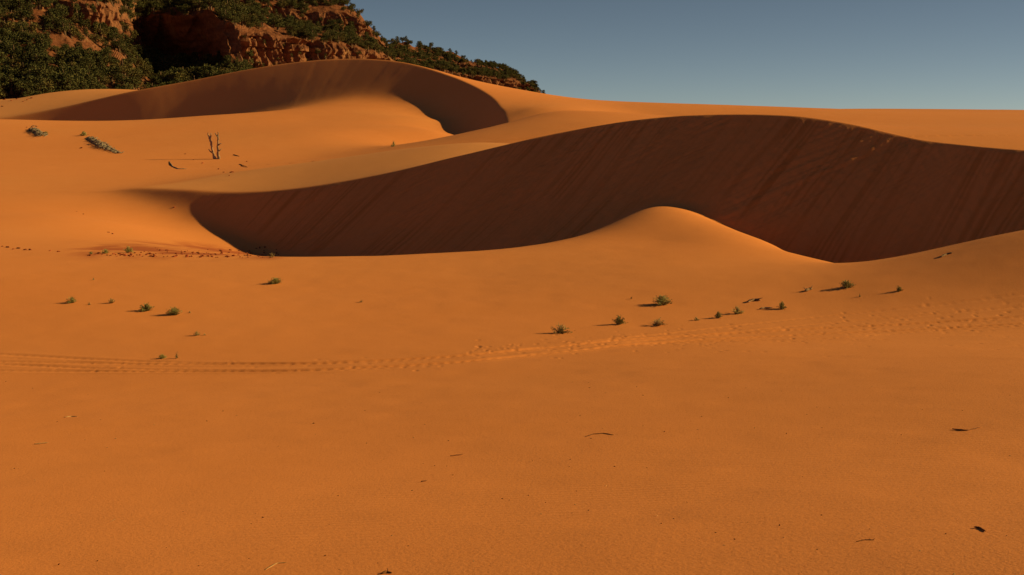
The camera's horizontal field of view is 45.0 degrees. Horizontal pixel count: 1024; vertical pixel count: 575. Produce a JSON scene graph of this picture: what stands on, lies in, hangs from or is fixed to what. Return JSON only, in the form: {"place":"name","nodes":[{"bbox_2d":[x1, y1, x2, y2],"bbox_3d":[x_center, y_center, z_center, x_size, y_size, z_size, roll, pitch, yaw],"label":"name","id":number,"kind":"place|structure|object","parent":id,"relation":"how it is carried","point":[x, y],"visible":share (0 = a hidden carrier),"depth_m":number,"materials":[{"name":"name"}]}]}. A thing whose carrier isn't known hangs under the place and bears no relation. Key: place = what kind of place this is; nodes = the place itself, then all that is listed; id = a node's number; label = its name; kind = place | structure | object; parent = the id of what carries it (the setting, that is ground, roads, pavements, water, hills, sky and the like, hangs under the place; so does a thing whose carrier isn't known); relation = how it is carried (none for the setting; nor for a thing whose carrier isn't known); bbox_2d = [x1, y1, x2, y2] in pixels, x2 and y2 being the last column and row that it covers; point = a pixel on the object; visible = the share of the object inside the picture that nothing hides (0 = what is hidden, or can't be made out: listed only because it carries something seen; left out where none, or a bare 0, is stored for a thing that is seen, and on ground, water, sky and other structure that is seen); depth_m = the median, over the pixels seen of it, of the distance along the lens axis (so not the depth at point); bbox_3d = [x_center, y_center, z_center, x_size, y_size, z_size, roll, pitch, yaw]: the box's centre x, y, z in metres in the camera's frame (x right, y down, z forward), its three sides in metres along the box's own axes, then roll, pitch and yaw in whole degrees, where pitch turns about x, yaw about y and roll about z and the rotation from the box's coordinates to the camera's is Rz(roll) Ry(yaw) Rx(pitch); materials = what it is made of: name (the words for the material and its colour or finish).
{"place":"outdoors","nodes":[
{"label":"outdoors","id":0,"kind":"place"},
{"bbox_2d":[121,0,133,7],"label":"juniper tree","id":1,"kind":"object","parent":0,"point":[124,2],"visible":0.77,"depth_m":364.76,"materials":[{"name":"green plant"}]},
{"bbox_2d":[0,0,540,98],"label":"hillside","id":2,"kind":"structure","parent":0,"point":[202,31],"depth_m":379.07,"materials":[{"name":"brown stone"}]},
{"bbox_2d":[0,40,11,55],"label":"juniper tree","id":3,"kind":"object","parent":2,"relation":"on","point":[2,43],"visible":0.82,"depth_m":275.54,"materials":[{"name":"green plant"}]},
{"bbox_2d":[0,29,12,37],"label":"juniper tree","id":4,"kind":"object","parent":2,"relation":"on","point":[1,31],"visible":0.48,"depth_m":281.82,"materials":[{"name":"green plant"}]},
{"bbox_2d":[0,20,15,30],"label":"oak tree","id":5,"kind":"object","parent":2,"relation":"on","point":[7,25],"visible":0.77,"depth_m":284.14,"materials":[{"name":"green plant"}]},
{"bbox_2d":[0,0,15,12],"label":"juniper tree","id":6,"kind":"object","parent":2,"relation":"on","point":[6,3],"visible":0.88,"depth_m":300.36,"materials":[{"name":"green plant"}]},
{"bbox_2d":[0,34,18,45],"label":"juniper tree","id":7,"kind":"object","parent":2,"relation":"on","point":[12,38],"visible":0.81,"depth_m":278.92,"materials":[{"name":"green plant"}]},
{"bbox_2d":[1,74,18,94],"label":"juniper tree","id":8,"kind":"object","parent":2,"relation":"on","point":[11,84],"visible":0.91,"depth_m":258.83,"materials":[{"name":"green plant"}]},
{"bbox_2d":[3,10,18,20],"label":"oak tree","id":9,"kind":"object","parent":2,"relation":"on","point":[11,15],"visible":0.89,"depth_m":295.65,"materials":[{"name":"green plant"}]},
{"bbox_2d":[4,70,18,78],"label":"juniper tree","id":10,"kind":"object","parent":2,"relation":"on","point":[13,74],"visible":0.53,"depth_m":261.97,"materials":[{"name":"green plant"}]},
{"bbox_2d":[3,56,20,66],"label":"oak tree","id":11,"kind":"object","parent":2,"relation":"on","point":[10,61],"visible":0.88,"depth_m":270.22,"materials":[{"name":"green plant"}]},
{"bbox_2d":[3,65,22,76],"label":"juniper tree","id":12,"kind":"object","parent":2,"relation":"on","point":[7,68],"visible":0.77,"depth_m":262.51,"materials":[{"name":"green plant"}]},
{"bbox_2d":[3,43,24,56],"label":"juniper tree","id":13,"kind":"object","parent":2,"relation":"on","point":[9,51],"visible":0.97,"depth_m":274.27,"materials":[{"name":"green plant"}]},
{"bbox_2d":[10,0,25,11],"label":"juniper tree","id":14,"kind":"object","parent":2,"relation":"on","point":[20,5],"visible":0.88,"depth_m":303.05,"materials":[{"name":"green plant"}]},
{"bbox_2d":[9,31,27,44],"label":"juniper tree","id":15,"kind":"object","parent":2,"relation":"on","point":[18,35],"visible":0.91,"depth_m":281.73,"materials":[{"name":"green plant"}]},
{"bbox_2d":[13,22,28,31],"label":"juniper tree","id":16,"kind":"object","parent":2,"relation":"on","point":[23,25],"visible":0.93,"depth_m":287.42,"materials":[{"name":"green plant"}]},
{"bbox_2d":[13,8,31,21],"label":"juniper tree","id":17,"kind":"object","parent":2,"relation":"on","point":[23,14],"visible":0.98,"depth_m":293.11,"materials":[{"name":"green plant"}]},
{"bbox_2d":[11,62,33,76],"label":"oak tree","id":18,"kind":"object","parent":2,"relation":"on","point":[18,66],"visible":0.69,"depth_m":263.30,"materials":[{"name":"green plant"}]},
{"bbox_2d":[13,25,31,33],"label":"oak tree","id":19,"kind":"object","parent":2,"relation":"on","point":[16,29],"visible":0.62,"depth_m":286.69,"materials":[{"name":"green plant"}]},
{"bbox_2d":[19,32,34,40],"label":"juniper tree","id":20,"kind":"object","parent":2,"relation":"on","point":[29,36],"visible":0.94,"depth_m":282.74,"materials":[{"name":"green plant"}]},
{"bbox_2d":[24,39,34,51],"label":"juniper tree","id":21,"kind":"object","parent":2,"relation":"on","point":[29,42],"visible":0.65,"depth_m":277.41,"materials":[{"name":"green plant"}]},
{"bbox_2d":[17,69,42,79],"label":"juniper tree","id":22,"kind":"object","parent":2,"relation":"on","point":[25,74],"visible":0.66,"depth_m":261.50,"materials":[{"name":"green plant"}]},
{"bbox_2d":[21,20,41,32],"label":"oak tree","id":23,"kind":"object","parent":2,"relation":"on","point":[35,25],"visible":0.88,"depth_m":289.55,"materials":[{"name":"green plant"}]},
{"bbox_2d":[26,8,37,21],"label":"juniper tree","id":24,"kind":"object","parent":2,"relation":"on","point":[31,16],"visible":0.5,"depth_m":299.92,"materials":[{"name":"green plant"}]},
{"bbox_2d":[20,51,51,67],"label":"juniper tree","id":25,"kind":"object","parent":2,"relation":"on","point":[32,57],"visible":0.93,"depth_m":266.78,"materials":[{"name":"green plant"}]},
{"bbox_2d":[26,46,47,54],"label":"juniper tree","id":26,"kind":"object","parent":2,"relation":"on","point":[28,50],"visible":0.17,"depth_m":274.82,"materials":[{"name":"green plant"}]},
{"bbox_2d":[31,36,49,46],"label":"juniper tree","id":27,"kind":"object","parent":2,"relation":"on","point":[35,39],"visible":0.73,"depth_m":281.51,"materials":[{"name":"green plant"}]},
{"bbox_2d":[32,44,49,53],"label":"juniper tree","id":28,"kind":"object","parent":2,"relation":"on","point":[41,47],"visible":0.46,"depth_m":277.88,"materials":[{"name":"green plant"}]},
{"bbox_2d":[33,34,49,48],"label":"juniper tree","id":29,"kind":"object","parent":2,"relation":"on","point":[42,39],"visible":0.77,"depth_m":281.32,"materials":[{"name":"green plant"}]},
{"bbox_2d":[25,62,58,80],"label":"juniper tree","id":30,"kind":"object","parent":2,"relation":"on","point":[42,69],"visible":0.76,"depth_m":262.81,"materials":[{"name":"green plant"}]},
{"bbox_2d":[34,0,49,9],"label":"juniper tree","id":31,"kind":"object","parent":2,"relation":"on","point":[39,4],"visible":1,"depth_m":309.95,"materials":[{"name":"green plant"}]},
{"bbox_2d":[37,30,52,47],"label":"juniper tree","id":32,"kind":"object","parent":2,"relation":"on","point":[46,34],"visible":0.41,"depth_m":286.02,"materials":[{"name":"green plant"}]},
{"bbox_2d":[40,8,56,23],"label":"juniper tree","id":33,"kind":"object","parent":2,"relation":"on","point":[50,15],"visible":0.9,"depth_m":299.34,"materials":[{"name":"green plant"}]},
{"bbox_2d":[48,70,73,85],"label":"juniper tree","id":34,"kind":"object","parent":2,"relation":"on","point":[60,76],"visible":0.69,"depth_m":265.52,"materials":[{"name":"green plant"}]},
{"bbox_2d":[54,18,68,35],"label":"juniper tree","id":35,"kind":"object","parent":2,"relation":"on","point":[62,21],"visible":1,"depth_m":297.76,"materials":[{"name":"green plant"}]},
{"bbox_2d":[54,4,68,17],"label":"juniper tree","id":36,"kind":"object","parent":2,"relation":"on","point":[65,13],"visible":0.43,"depth_m":311.62,"materials":[{"name":"green plant"}]},
{"bbox_2d":[55,60,69,74],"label":"juniper tree","id":37,"kind":"object","parent":2,"relation":"on","point":[63,65],"visible":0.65,"depth_m":267.56,"materials":[{"name":"green plant"}]},
{"bbox_2d":[56,48,78,59],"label":"juniper tree","id":38,"kind":"object","parent":2,"relation":"on","point":[75,51],"visible":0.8,"depth_m":281.24,"materials":[{"name":"green plant"}]},
{"bbox_2d":[55,51,81,61],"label":"oak tree","id":39,"kind":"object","parent":2,"relation":"on","point":[60,55],"visible":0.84,"depth_m":279.81,"materials":[{"name":"green plant"}]},
{"bbox_2d":[66,50,76,63],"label":"juniper tree","id":40,"kind":"object","parent":2,"relation":"on","point":[72,53],"visible":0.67,"depth_m":280.87,"materials":[{"name":"green plant"}]},
{"bbox_2d":[66,24,79,38],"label":"oak tree","id":41,"kind":"object","parent":2,"relation":"on","point":[70,31],"visible":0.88,"depth_m":301.43,"materials":[{"name":"green plant"}]},
{"bbox_2d":[66,65,87,77],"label":"juniper tree","id":42,"kind":"object","parent":2,"relation":"on","point":[75,69],"visible":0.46,"depth_m":273.19,"materials":[{"name":"green plant"}]},
{"bbox_2d":[71,3,83,20],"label":"juniper tree","id":43,"kind":"object","parent":2,"relation":"on","point":[77,9],"visible":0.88,"depth_m":317.68,"materials":[{"name":"green plant"}]},
{"bbox_2d":[72,41,83,48],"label":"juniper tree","id":44,"kind":"object","parent":2,"relation":"on","point":[77,43],"visible":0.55,"depth_m":290.56,"materials":[{"name":"green plant"}]},
{"bbox_2d":[69,57,90,67],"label":"juniper tree","id":45,"kind":"object","parent":2,"relation":"on","point":[83,63],"visible":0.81,"depth_m":280.47,"materials":[{"name":"green plant"}]},
{"bbox_2d":[72,52,87,68],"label":"juniper tree","id":46,"kind":"object","parent":2,"relation":"on","point":[78,56],"visible":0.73,"depth_m":280.56,"materials":[{"name":"green plant"}]},
{"bbox_2d":[76,17,90,34],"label":"juniper tree","id":47,"kind":"object","parent":2,"relation":"on","point":[82,22],"visible":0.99,"depth_m":314.21,"materials":[{"name":"green plant"}]},
{"bbox_2d":[79,47,101,60],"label":"juniper tree","id":48,"kind":"object","parent":2,"relation":"on","point":[93,53],"visible":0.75,"depth_m":288.76,"materials":[{"name":"green plant"}]},
{"bbox_2d":[85,54,96,73],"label":"juniper tree","id":49,"kind":"object","parent":2,"relation":"on","point":[91,63],"visible":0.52,"depth_m":286.93,"materials":[{"name":"green plant"}]},
{"bbox_2d":[88,33,104,44],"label":"oak tree","id":50,"kind":"object","parent":2,"relation":"on","point":[95,37],"visible":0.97,"depth_m":315.06,"materials":[{"name":"green plant"}]},
{"bbox_2d":[93,69,103,82],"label":"juniper tree","id":51,"kind":"object","parent":2,"relation":"on","point":[97,75],"visible":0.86,"depth_m":283.54,"materials":[{"name":"green plant"}]},
{"bbox_2d":[92,22,106,34],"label":"juniper tree","id":52,"kind":"object","parent":2,"relation":"on","point":[99,24],"visible":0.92,"depth_m":323.31,"materials":[{"name":"green plant"}]},
{"bbox_2d":[92,25,109,37],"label":"oak tree","id":53,"kind":"object","parent":2,"relation":"on","point":[102,32],"visible":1,"depth_m":322.08,"materials":[{"name":"green plant"}]},
{"bbox_2d":[94,56,107,71],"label":"juniper tree","id":54,"kind":"object","parent":2,"relation":"on","point":[101,63],"visible":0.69,"depth_m":289.28,"materials":[{"name":"green plant"}]},
{"bbox_2d":[94,54,111,65],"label":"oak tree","id":55,"kind":"object","parent":2,"relation":"on","point":[105,61],"visible":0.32,"depth_m":296.27,"materials":[{"name":"green plant"}]},
{"bbox_2d":[100,76,109,85],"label":"oak tree","id":56,"kind":"object","parent":2,"relation":"on","point":[106,80],"visible":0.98,"depth_m":285.49,"materials":[{"name":"green plant"}]},
{"bbox_2d":[100,40,110,48],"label":"juniper tree","id":57,"kind":"object","parent":2,"relation":"on","point":[105,44],"visible":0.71,"depth_m":316.37,"materials":[{"name":"green plant"}]},
{"bbox_2d":[99,48,114,65],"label":"juniper tree","id":58,"kind":"object","parent":2,"relation":"on","point":[103,50],"visible":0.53,"depth_m":296.30,"materials":[{"name":"green plant"}]},
{"bbox_2d":[103,66,122,86],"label":"juniper tree","id":59,"kind":"object","parent":2,"relation":"on","point":[115,70],"visible":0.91,"depth_m":289.16,"materials":[{"name":"green plant"}]},
{"bbox_2d":[105,30,120,40],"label":"juniper tree","id":60,"kind":"object","parent":2,"relation":"on","point":[110,36],"visible":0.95,"depth_m":326.39,"materials":[{"name":"green plant"}]},
{"bbox_2d":[110,39,124,52],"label":"juniper tree","id":61,"kind":"object","parent":2,"relation":"on","point":[116,45],"visible":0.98,"depth_m":322.29,"materials":[{"name":"green plant"}]},
{"bbox_2d":[110,60,133,73],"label":"oak tree","id":62,"kind":"object","parent":2,"relation":"on","point":[126,65],"visible":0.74,"depth_m":298.17,"materials":[{"name":"green plant"}]},
{"bbox_2d":[122,23,130,34],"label":"juniper tree","id":63,"kind":"object","parent":2,"relation":"on","point":[125,28],"visible":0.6,"depth_m":355.04,"materials":[{"name":"green plant"}]},
{"bbox_2d":[114,73,140,87],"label":"juniper tree","id":64,"kind":"object","parent":2,"relation":"on","point":[131,80],"visible":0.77,"depth_m":288.00,"materials":[{"name":"green plant"}]},
{"bbox_2d":[126,68,141,77],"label":"oak tree","id":65,"kind":"object","parent":2,"relation":"on","point":[134,73],"visible":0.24,"depth_m":308.45,"materials":[{"name":"green plant"}]},
{"bbox_2d":[131,44,142,53],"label":"juniper tree","id":66,"kind":"object","parent":2,"relation":"on","point":[139,47],"visible":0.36,"depth_m":352.62,"materials":[{"name":"green plant"}]},
{"bbox_2d":[134,57,146,66],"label":"oak tree","id":67,"kind":"object","parent":2,"relation":"on","point":[138,61],"visible":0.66,"depth_m":340.76,"materials":[{"name":"green plant"}]},
{"bbox_2d":[133,67,150,83],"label":"oak tree","id":68,"kind":"object","parent":2,"relation":"on","point":[147,73],"visible":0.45,"depth_m":327.39,"materials":[{"name":"green plant"}]},
{"bbox_2d":[134,64,149,72],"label":"oak tree","id":69,"kind":"object","parent":2,"relation":"on","point":[145,68],"visible":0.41,"depth_m":327.91,"materials":[{"name":"green plant"}]},
{"bbox_2d":[143,58,153,75],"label":"juniper tree","id":70,"kind":"object","parent":2,"relation":"on","point":[147,60],"visible":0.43,"depth_m":347.78,"materials":[{"name":"green plant"}]},
{"bbox_2d":[144,0,160,14],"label":"juniper tree","id":71,"kind":"object","parent":2,"relation":"on","point":[152,4],"visible":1,"depth_m":385.23,"materials":[{"name":"green plant"}]},
{"bbox_2d":[149,74,162,84],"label":"juniper tree","id":72,"kind":"object","parent":2,"relation":"on","point":[157,80],"visible":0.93,"depth_m":331.20,"materials":[{"name":"green plant"}]},
{"bbox_2d":[170,61,190,70],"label":"juniper tree","id":73,"kind":"object","parent":2,"relation":"on","point":[178,64],"visible":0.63,"depth_m":358.96,"materials":[{"name":"green plant"}]},
{"bbox_2d":[175,0,188,6],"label":"juniper tree","id":74,"kind":"object","parent":2,"relation":"on","point":[182,2],"visible":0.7,"depth_m":380.72,"materials":[{"name":"green plant"}]},
{"bbox_2d":[177,66,192,76],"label":"oak tree","id":75,"kind":"object","parent":2,"relation":"on","point":[187,70],"visible":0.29,"depth_m":344.53,"materials":[{"name":"green plant"}]},
{"bbox_2d":[192,0,204,10],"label":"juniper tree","id":76,"kind":"object","parent":2,"relation":"on","point":[198,5],"visible":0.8,"depth_m":374.89,"materials":[{"name":"green plant"}]},
{"bbox_2d":[202,0,216,9],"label":"juniper tree","id":77,"kind":"object","parent":2,"relation":"on","point":[212,3],"visible":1,"depth_m":363.00,"materials":[{"name":"green plant"}]},
{"bbox_2d":[207,57,218,65],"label":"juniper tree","id":78,"kind":"object","parent":2,"relation":"on","point":[212,60],"visible":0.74,"depth_m":361.82,"materials":[{"name":"green plant"}]},
{"bbox_2d":[218,9,232,23],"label":"juniper tree","id":79,"kind":"object","parent":2,"relation":"on","point":[227,14],"visible":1,"depth_m":352.83,"materials":[{"name":"green plant"}]},
{"bbox_2d":[221,0,232,6],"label":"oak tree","id":80,"kind":"object","parent":2,"relation":"on","point":[226,2],"visible":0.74,"depth_m":385.98,"materials":[{"name":"green plant"}]},
{"bbox_2d":[221,55,233,66],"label":"juniper tree","id":81,"kind":"object","parent":2,"relation":"on","point":[228,57],"visible":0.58,"depth_m":348.74,"materials":[{"name":"green plant"}]},
{"bbox_2d":[221,59,236,71],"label":"juniper tree","id":82,"kind":"object","parent":2,"relation":"on","point":[230,65],"visible":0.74,"depth_m":337.94,"materials":[{"name":"green plant"}]},
{"bbox_2d":[231,5,242,13],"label":"juniper tree","id":83,"kind":"object","parent":2,"relation":"on","point":[237,10],"visible":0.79,"depth_m":371.31,"materials":[{"name":"green plant"}]},
{"bbox_2d":[238,13,250,25],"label":"oak tree","id":84,"kind":"object","parent":2,"relation":"on","point":[245,20],"visible":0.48,"depth_m":367.59,"materials":[{"name":"green plant"}]},
{"bbox_2d":[249,7,260,15],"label":"juniper tree","id":85,"kind":"object","parent":2,"relation":"on","point":[254,11],"visible":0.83,"depth_m":385.65,"materials":[{"name":"green plant"}]},
{"bbox_2d":[0,0,545,97],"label":"scrub woodland","id":86,"kind":"object","parent":2,"relation":"on","point":[347,35],"visible":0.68,"depth_m":392.01,"materials":[{"name":"green plant"}]},
{"bbox_2d":[285,23,297,32],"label":"juniper tree","id":87,"kind":"object","parent":2,"relation":"on","point":[293,28],"visible":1,"depth_m":389.46,"materials":[{"name":"green plant"}]},
{"bbox_2d":[0,59,1023,574],"bbox_3d":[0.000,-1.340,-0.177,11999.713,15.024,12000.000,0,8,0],"label":"ground","id":88,"kind":"structure","parent":0,"point":[470,243],"depth_m":24.95,"materials":[{"name":"orange sand"}]},
{"bbox_2d":[28,125,47,136],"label":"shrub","id":89,"kind":"object","parent":88,"relation":"on","point":[36,131],"visible":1,"depth_m":117.27,"materials":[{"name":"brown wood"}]},
{"bbox_2d":[85,136,123,153],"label":"brushwood","id":90,"kind":"object","parent":88,"relation":"on","point":[98,143],"visible":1,"depth_m":104.42,"materials":[{"name":"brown wood"}]},
{"bbox_2d":[136,302,154,311],"bbox_3d":[-8.539,0.464,28.785,0.357,0.237,0.406,4,9,29],"label":"desert shrub","id":91,"kind":"object","parent":88,"relation":"on","point":[146,307],"visible":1,"depth_m":28.77,"materials":[{"name":"green plant"}]},
{"bbox_2d":[165,307,181,314],"bbox_3d":[-7.738,0.546,28.299,0.424,0.238,0.384,-4,8,-26],"label":"desert shrub","id":92,"kind":"object","parent":88,"relation":"on","point":[174,311],"visible":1,"depth_m":28.23,"materials":[{"name":"green plant"}]},
{"bbox_2d":[207,132,221,158],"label":"dead tree","id":93,"kind":"object","parent":88,"relation":"on","point":[212,150],"visible":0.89,"depth_m":94.28,"materials":[{"name":"brown wood"}]},
{"bbox_2d":[268,277,280,283],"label":"desert shrub","id":94,"kind":"object","parent":88,"relation":"on","point":[276,280],"visible":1,"depth_m":32.59,"materials":[{"name":"green plant"}]},
{"bbox_2d":[552,322,572,333],"bbox_3d":[1.030,0.818,24.899,0.462,0.246,0.498,6,9,37],"label":"desert shrub","id":95,"kind":"object","parent":88,"relation":"on","point":[560,330],"visible":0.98,"depth_m":24.86,"materials":[{"name":"green plant"}]},
{"bbox_2d":[612,314,627,324],"bbox_3d":[2.253,0.678,25.821,0.320,0.250,0.282,-6,9,-38],"label":"desert shrub","id":96,"kind":"object","parent":88,"relation":"on","point":[617,320],"visible":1,"depth_m":25.79,"materials":[{"name":"green plant"}]},
{"bbox_2d":[648,317,667,325],"bbox_3d":[3.024,0.713,25.572,0.381,0.181,0.418,-4,9,-28],"label":"desert shrub","id":97,"kind":"object","parent":88,"relation":"on","point":[656,322],"visible":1,"depth_m":25.56,"materials":[{"name":"green plant"}]},
{"bbox_2d":[653,295,671,304],"bbox_3d":[3.416,0.293,28.085,0.533,0.257,0.483,-1,8,-10],"label":"desert shrub","id":98,"kind":"object","parent":88,"relation":"on","point":[661,300],"visible":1,"depth_m":28.06,"materials":[{"name":"green plant"}]},
{"bbox_2d":[732,306,743,313],"bbox_3d":[4.886,0.476,26.763,0.320,0.224,0.344,-3,8,-20],"label":"desert shrub","id":99,"kind":"object","parent":88,"relation":"on","point":[737,310],"visible":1,"depth_m":26.71,"materials":[{"name":"green plant"}]},
{"bbox_2d":[839,280,854,287],"bbox_3d":[7.779,-0.077,28.618,0.349,0.222,0.385,-5,9,-32],"label":"desert shrub","id":100,"kind":"object","parent":88,"relation":"on","point":[847,284],"visible":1,"depth_m":28.59,"materials":[{"name":"green plant"}]},
{"bbox_2d":[346,0,1023,109],"label":"sky","id":101,"kind":"structure","parent":0,"point":[832,54],"materials":[{"name":"blue"}]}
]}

